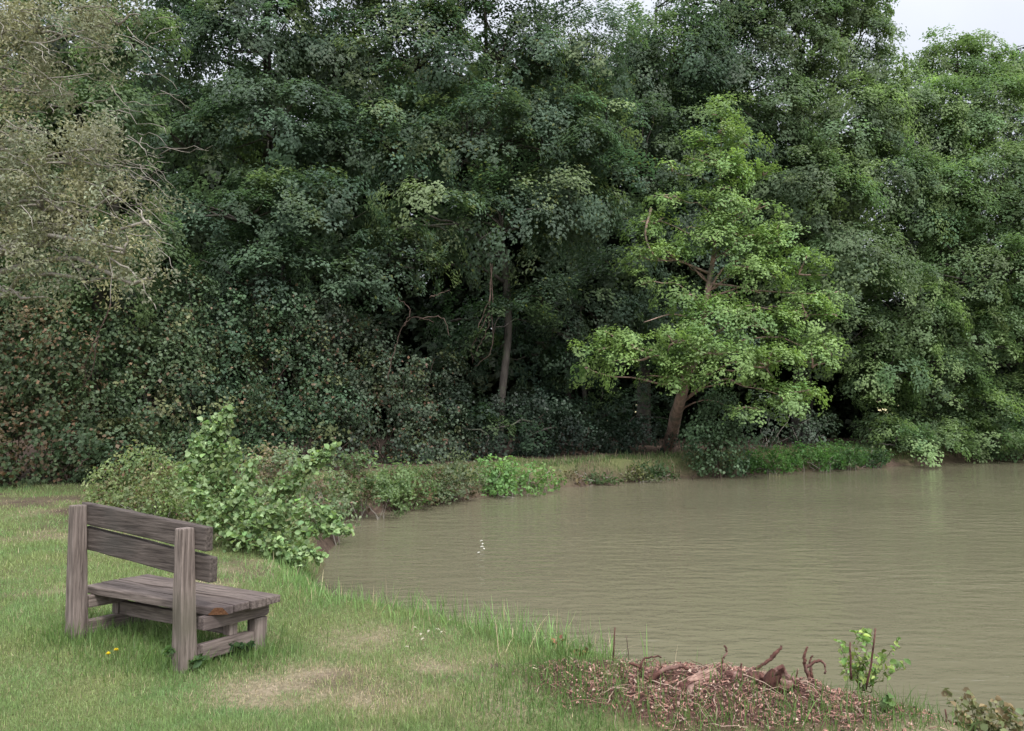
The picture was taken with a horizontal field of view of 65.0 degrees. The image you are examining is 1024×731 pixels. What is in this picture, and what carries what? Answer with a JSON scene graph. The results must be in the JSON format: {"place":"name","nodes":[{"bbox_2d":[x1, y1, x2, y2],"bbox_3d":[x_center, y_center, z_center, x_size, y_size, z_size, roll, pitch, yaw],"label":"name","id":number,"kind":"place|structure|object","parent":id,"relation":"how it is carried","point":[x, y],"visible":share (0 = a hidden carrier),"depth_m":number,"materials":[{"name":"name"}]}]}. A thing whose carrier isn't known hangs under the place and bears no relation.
{"place":"outdoors","nodes":[
{"label":"outdoors","id":0,"kind":"place"},
{"bbox_2d":[0,405,1023,730],"bbox_3d":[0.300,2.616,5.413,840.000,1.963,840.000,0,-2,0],"label":"ground","id":1,"kind":"structure","parent":0,"point":[256,689],"depth_m":4.83,"materials":[{"name":"green plant"}]},
{"bbox_2d":[0,282,107,488],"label":"bramble thicket","id":2,"kind":"object","parent":1,"relation":"on","point":[16,398],"visible":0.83,"depth_m":14.88,"materials":[{"name":"green plant"}]},
{"bbox_2d":[74,447,91,471],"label":"vine","id":3,"kind":"object","parent":2,"relation":"attached to","point":[75,470],"visible":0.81,"depth_m":14.13,"materials":[{"name":"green plant"}]},
{"bbox_2d":[0,0,199,471],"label":"young oak tree","id":4,"kind":"object","parent":1,"relation":"on","point":[125,91],"visible":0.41,"depth_m":15.73,"materials":[{"name":"green plant"}]},
{"bbox_2d":[0,0,212,334],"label":"willow tree","id":5,"kind":"object","parent":1,"relation":"on","point":[11,172],"visible":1,"depth_m":11.19,"materials":[{"name":"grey plant"}]},
{"bbox_2d":[33,263,222,483],"bbox_3d":[-7.598,0.001,15.982,3.656,4.601,3.920,0,-2,0],"label":"ivy thicket","id":6,"kind":"object","parent":1,"relation":"on","point":[137,426],"visible":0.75,"depth_m":15.83,"materials":[{"name":"green plant"}]},
{"bbox_2d":[73,304,110,400],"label":"vine","id":7,"kind":"object","parent":6,"relation":"attached to","point":[97,337],"visible":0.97,"depth_m":13.90,"materials":[{"name":"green plant"}]},
{"bbox_2d":[77,440,218,522],"bbox_3d":[-4.574,1.674,10.461,2.419,1.369,1.308,-1,-2,32],"label":"bramble bush","id":8,"kind":"object","parent":1,"relation":"on","point":[119,499],"visible":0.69,"depth_m":10.47,"materials":[{"name":"green plant"}]},
{"bbox_2d":[64,502,279,673],"bbox_3d":[-2.216,1.395,5.186,1.379,0.992,0.635,-3,-5,31],"label":"park bench","id":9,"kind":"object","parent":1,"relation":"on","point":[187,600],"visible":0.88,"depth_m":5.04,"materials":[{"name":"brown wood"}]},
{"bbox_2d":[161,645,210,670],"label":"ground weed","id":10,"kind":"object","parent":1,"relation":"on","point":[167,649],"visible":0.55,"depth_m":4.64,"materials":[{"name":"green plant"}]},
{"bbox_2d":[218,640,255,656],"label":"ground weed","id":11,"kind":"object","parent":1,"relation":"on","point":[251,643],"visible":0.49,"depth_m":4.86,"materials":[{"name":"green plant"}]},
{"bbox_2d":[81,0,416,454],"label":"maple tree","id":12,"kind":"object","parent":1,"relation":"on","point":[280,228],"visible":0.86,"depth_m":19.09,"materials":[{"name":"green plant"}]},
{"bbox_2d":[150,262,366,472],"bbox_3d":[-5.513,-0.104,17.605,4.412,4.750,3.560,1,-2,-22],"label":"ivy thicket","id":13,"kind":"object","parent":1,"relation":"on","point":[236,349],"visible":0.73,"depth_m":17.50,"materials":[{"name":"green plant"}]},
{"bbox_2d":[172,401,354,569],"bbox_3d":[-2.632,1.280,8.373,1.284,1.804,2.110,2,-3,-41],"label":"alder sapling","id":14,"kind":"object","parent":1,"relation":"on","point":[251,526],"visible":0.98,"depth_m":8.30,"materials":[{"name":"green plant"}]},
{"bbox_2d":[225,439,367,544],"bbox_3d":[-2.903,1.740,10.701,1.894,1.519,1.127,0,-2,0],"label":"bramble bush","id":15,"kind":"object","parent":1,"relation":"on","point":[266,480],"visible":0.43,"depth_m":10.78,"materials":[{"name":"green plant"}]},
{"bbox_2d":[323,447,409,519],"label":"bank shrub","id":16,"kind":"object","parent":1,"relation":"on","point":[356,461],"visible":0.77,"depth_m":13.03,"materials":[{"name":"green plant"}]},
{"bbox_2d":[286,291,481,470],"bbox_3d":[-2.887,0.271,19.004,5.134,4.257,3.264,2,-3,-39],"label":"ivy thicket","id":17,"kind":"object","parent":1,"relation":"on","point":[403,437],"visible":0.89,"depth_m":18.70,"materials":[{"name":"green plant"}]},
{"bbox_2d":[387,290,450,380],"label":"vine","id":18,"kind":"object","parent":17,"relation":"attached to","point":[405,324],"visible":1,"depth_m":18.07,"materials":[{"name":"brown plant"}]},
{"bbox_2d":[368,454,444,511],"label":"bank shrub","id":19,"kind":"object","parent":1,"relation":"on","point":[405,494],"visible":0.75,"depth_m":14.08,"materials":[{"name":"green plant"}]},
{"bbox_2d":[418,447,487,504],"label":"bank shrub","id":20,"kind":"object","parent":1,"relation":"on","point":[447,490],"visible":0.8,"depth_m":15.04,"materials":[{"name":"green plant"}]},
{"bbox_2d":[311,0,659,455],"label":"maple tree","id":21,"kind":"object","parent":1,"relation":"on","point":[587,135],"visible":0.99,"depth_m":19.93,"materials":[{"name":"green plant"}]},
{"bbox_2d":[471,263,493,365],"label":"vine","id":22,"kind":"object","parent":21,"relation":"hanging from","point":[491,267],"visible":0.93,"depth_m":19.54,"materials":[{"name":"brown plant"}]},
{"bbox_2d":[0,26,1023,438],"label":"woods","id":23,"kind":"object","parent":1,"relation":"on","point":[414,338],"visible":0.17,"depth_m":29.21,"materials":[{"name":"green plant"}]},
{"bbox_2d":[472,453,566,497],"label":"bank shrub","id":24,"kind":"object","parent":1,"relation":"on","point":[499,480],"visible":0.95,"depth_m":16.22,"materials":[{"name":"green plant"}]},
{"bbox_2d":[417,281,690,458],"bbox_3d":[0.957,0.176,21.677,7.038,4.701,3.888,1,-2,-28],"label":"hazel tree","id":25,"kind":"object","parent":1,"relation":"on","point":[483,353],"visible":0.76,"depth_m":21.48,"materials":[{"name":"green plant"}]},
{"bbox_2d":[426,377,683,460],"bbox_3d":[1.036,1.351,20.906,6.989,2.086,2.495,1,-2,-21],"label":"ivy thicket","id":26,"kind":"object","parent":1,"relation":"on","point":[603,445],"visible":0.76,"depth_m":20.77,"materials":[{"name":"green plant"}]},
{"bbox_2d":[549,634,599,656],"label":"bramble sprig","id":27,"kind":"object","parent":1,"relation":"on","point":[560,637],"visible":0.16,"depth_m":4.82,"materials":[{"name":"green plant"}]},
{"bbox_2d":[555,470,593,485],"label":"bank herb","id":28,"kind":"object","parent":1,"relation":"on","point":[577,480],"visible":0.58,"depth_m":17.71,"materials":[{"name":"green plant"}]},
{"bbox_2d":[583,469,623,484],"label":"bank herb","id":29,"kind":"object","parent":1,"relation":"on","point":[599,481],"visible":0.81,"depth_m":17.93,"materials":[{"name":"green plant"}]},
{"bbox_2d":[612,627,615,660],"bbox_3d":[0.590,1.623,4.645,0.020,0.218,0.012,0,-2,0],"label":"stick","id":30,"kind":"object","parent":1,"relation":"on","point":[613,644],"visible":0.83,"depth_m":4.64,"materials":[{"name":"red wood"}]},
{"bbox_2d":[618,464,677,481],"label":"bank herb","id":31,"kind":"object","parent":1,"relation":"on","point":[639,475],"visible":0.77,"depth_m":18.50,"materials":[{"name":"green plant"}]},
{"bbox_2d":[627,458,680,479],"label":"bank herb","id":32,"kind":"object","parent":1,"relation":"on","point":[656,472],"visible":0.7,"depth_m":18.92,"materials":[{"name":"green plant"}]},
{"bbox_2d":[621,655,688,686],"bbox_3d":[0.751,1.636,4.223,0.346,0.234,0.131,-1,-2,20],"label":"root","id":33,"kind":"object","parent":1,"relation":"on","point":[656,674],"visible":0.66,"depth_m":4.20,"materials":[{"name":"red wood"}]},
{"bbox_2d":[544,0,812,444],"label":"ash tree","id":34,"kind":"object","parent":1,"relation":"on","point":[725,65],"visible":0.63,"depth_m":23.74,"materials":[{"name":"green plant"}]},
{"bbox_2d":[567,91,855,451],"bbox_3d":[4.753,-2.241,19.366,5.601,9.623,5.290,-1,-2,36],"label":"alder tree","id":35,"kind":"object","parent":1,"relation":"on","point":[697,336],"visible":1,"depth_m":19.43,"materials":[{"name":"green plant"}]},
{"bbox_2d":[678,378,763,479],"bbox_3d":[5.101,1.542,19.834,2.056,2.681,1.885,0,-2,0],"label":"ivy clump","id":36,"kind":"object","parent":1,"relation":"on","point":[714,439],"visible":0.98,"depth_m":19.50,"materials":[{"name":"green plant"}]},
{"bbox_2d":[718,645,727,673],"bbox_3d":[1.095,1.553,4.188,0.064,0.189,0.025,0,-2,0],"label":"root","id":37,"kind":"object","parent":1,"relation":"on","point":[725,654],"visible":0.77,"depth_m":4.19,"materials":[{"name":"red wood"}]},
{"bbox_2d":[724,671,733,679],"bbox_3d":[1.114,1.588,4.109,0.057,0.053,0.058,0,-2,-5],"label":"wood clod","id":38,"kind":"object","parent":1,"relation":"on","point":[728,674],"visible":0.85,"depth_m":4.09,"materials":[{"name":"brown wood"}]},
{"bbox_2d":[509,656,954,730],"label":"wood chippings","id":39,"kind":"object","parent":1,"relation":"on","point":[694,666],"visible":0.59,"depth_m":4.00,"materials":[{"name":"brown wood"}]},
{"bbox_2d":[678,679,693,693],"bbox_3d":[0.890,1.651,4.101,0.062,0.089,0.092,34,-12,-38],"label":"wood clod","id":40,"kind":"object","parent":39,"relation":"on","point":[688,686],"visible":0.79,"depth_m":4.09,"materials":[{"name":"brown wood"}]},
{"bbox_2d":[672,668,718,693],"bbox_3d":[0.947,1.651,4.156,0.278,0.147,0.094,1,-2,-24],"label":"log","id":41,"kind":"object","parent":39,"relation":"on","point":[699,675],"visible":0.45,"depth_m":4.15,"materials":[{"name":"brown wood"}]},
{"bbox_2d":[849,642,852,679],"bbox_3d":[1.717,1.496,4.071,0.017,0.186,0.012,0,-2,12],"label":"stick","id":42,"kind":"object","parent":39,"relation":"on","point":[851,677],"visible":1,"depth_m":4.07,"materials":[{"name":"red wood"}]},
{"bbox_2d":[865,628,875,689],"bbox_3d":[1.817,1.486,4.066,0.064,0.307,0.021,0,-2,0],"label":"stick","id":43,"kind":"object","parent":39,"relation":"on","point":[868,676],"visible":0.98,"depth_m":4.06,"materials":[{"name":"red wood"}]},
{"bbox_2d":[833,627,910,692],"bbox_3d":[1.899,1.541,4.257,0.406,0.341,0.265,1,-2,-22],"label":"leafy sprout","id":44,"kind":"object","parent":39,"relation":"on","point":[859,666],"visible":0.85,"depth_m":4.20,"materials":[{"name":"green plant"}]},
{"bbox_2d":[537,658,931,730],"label":"rootlets","id":45,"kind":"object","parent":1,"relation":"on","point":[629,681],"visible":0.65,"depth_m":4.03,"materials":[{"name":"brown wood"}]},
{"bbox_2d":[733,669,743,679],"bbox_3d":[1.151,1.584,4.108,0.062,0.059,0.077,-1,-2,20],"label":"wood clod","id":46,"kind":"object","parent":1,"relation":"on","point":[739,674],"visible":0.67,"depth_m":4.08,"materials":[{"name":"brown wood"}]},
{"bbox_2d":[745,671,764,683],"bbox_3d":[1.240,1.599,4.115,0.105,0.073,0.092,1,-2,-31],"label":"wood clod","id":47,"kind":"object","parent":1,"relation":"on","point":[760,676],"visible":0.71,"depth_m":4.09,"materials":[{"name":"brown wood"}]},
{"bbox_2d":[740,645,781,671],"bbox_3d":[1.288,1.565,4.189,0.247,0.210,0.029,0,-2,0],"label":"root","id":48,"kind":"object","parent":1,"relation":"on","point":[772,656],"visible":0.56,"depth_m":4.18,"materials":[{"name":"red wood"}]},
{"bbox_2d":[729,442,802,473],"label":"bank herb","id":49,"kind":"object","parent":1,"relation":"on","point":[759,463],"visible":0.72,"depth_m":20.44,"materials":[{"name":"green plant"}]},
{"bbox_2d":[760,664,793,695],"bbox_3d":[1.346,1.637,4.095,0.192,0.218,0.136,15,24,-11],"label":"stump","id":50,"kind":"object","parent":1,"relation":"on","point":[779,671],"visible":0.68,"depth_m":4.05,"materials":[{"name":"red wood"}]},
{"bbox_2d":[723,388,842,450],"bbox_3d":[7.810,1.538,22.927,3.977,1.842,1.828,1,-2,-19],"label":"laurel bush","id":51,"kind":"object","parent":1,"relation":"on","point":[815,429],"visible":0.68,"depth_m":22.96,"materials":[{"name":"green plant"}]},
{"bbox_2d":[779,676,793,685],"bbox_3d":[1.403,1.628,4.106,0.088,0.077,0.064,1,-2,-17],"label":"wood clod","id":52,"kind":"object","parent":1,"relation":"on","point":[783,682],"visible":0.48,"depth_m":4.09,"materials":[{"name":"brown wood"}]},
{"bbox_2d":[793,678,800,687],"bbox_3d":[1.453,1.627,4.106,0.043,0.064,0.063,7,34,34],"label":"wood clod","id":53,"kind":"object","parent":1,"relation":"on","point":[797,679],"visible":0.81,"depth_m":4.09,"materials":[{"name":"brown wood"}]},
{"bbox_2d":[776,436,848,471],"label":"bank herb","id":54,"kind":"object","parent":1,"relation":"on","point":[819,453],"visible":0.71,"depth_m":21.06,"materials":[{"name":"green plant"}]},
{"bbox_2d":[802,646,826,685],"bbox_3d":[1.577,1.582,4.188,0.125,0.235,0.034,0,-2,0],"label":"root","id":55,"kind":"object","parent":1,"relation":"on","point":[809,666],"visible":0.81,"depth_m":4.18,"materials":[{"name":"red wood"}]},
{"bbox_2d":[696,0,951,441],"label":"oak tree","id":56,"kind":"object","parent":1,"relation":"on","point":[817,159],"visible":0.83,"depth_m":24.12,"materials":[{"name":"green plant"}]},
{"bbox_2d":[803,436,871,469],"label":"bank herb","id":57,"kind":"object","parent":1,"relation":"on","point":[852,457],"visible":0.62,"depth_m":21.49,"materials":[{"name":"green plant"}]},
{"bbox_2d":[852,445,895,467],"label":"bank herb","id":58,"kind":"object","parent":1,"relation":"on","point":[880,456],"visible":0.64,"depth_m":22.09,"materials":[{"name":"green plant"}]},
{"bbox_2d":[871,692,910,714],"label":"ground weed","id":59,"kind":"object","parent":1,"relation":"on","point":[887,700],"visible":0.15,"depth_m":3.83,"materials":[{"name":"green plant"}]},
{"bbox_2d":[833,24,1023,467],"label":"alder tree","id":60,"kind":"object","parent":1,"relation":"on","point":[977,120],"visible":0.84,"depth_m":24.22,"materials":[{"name":"green plant"}]},
{"bbox_2d":[941,687,1023,730],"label":"dry weed","id":61,"kind":"object","parent":1,"relation":"on","point":[1006,719],"visible":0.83,"depth_m":3.86,"materials":[{"name":"green plant"}]},
{"bbox_2d":[965,45,1023,298],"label":"dark tree","id":62,"kind":"object","parent":1,"relation":"on","point":[1014,134],"visible":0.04,"depth_m":33.06,"materials":[{"name":"green plant"}]},
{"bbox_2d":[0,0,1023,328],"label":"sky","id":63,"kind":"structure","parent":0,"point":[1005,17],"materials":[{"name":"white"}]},
{"bbox_2d":[252,441,1023,517],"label":"bank grass","id":64,"kind":"structure","parent":0,"point":[571,461],"depth_m":19.25,"materials":[{"name":"green plant"}]},
{"bbox_2d":[317,459,1023,730],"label":"water","id":65,"kind":"structure","parent":0,"point":[925,563],"depth_m":9.46,"materials":[{"name":"brown liquid"}]}
]}

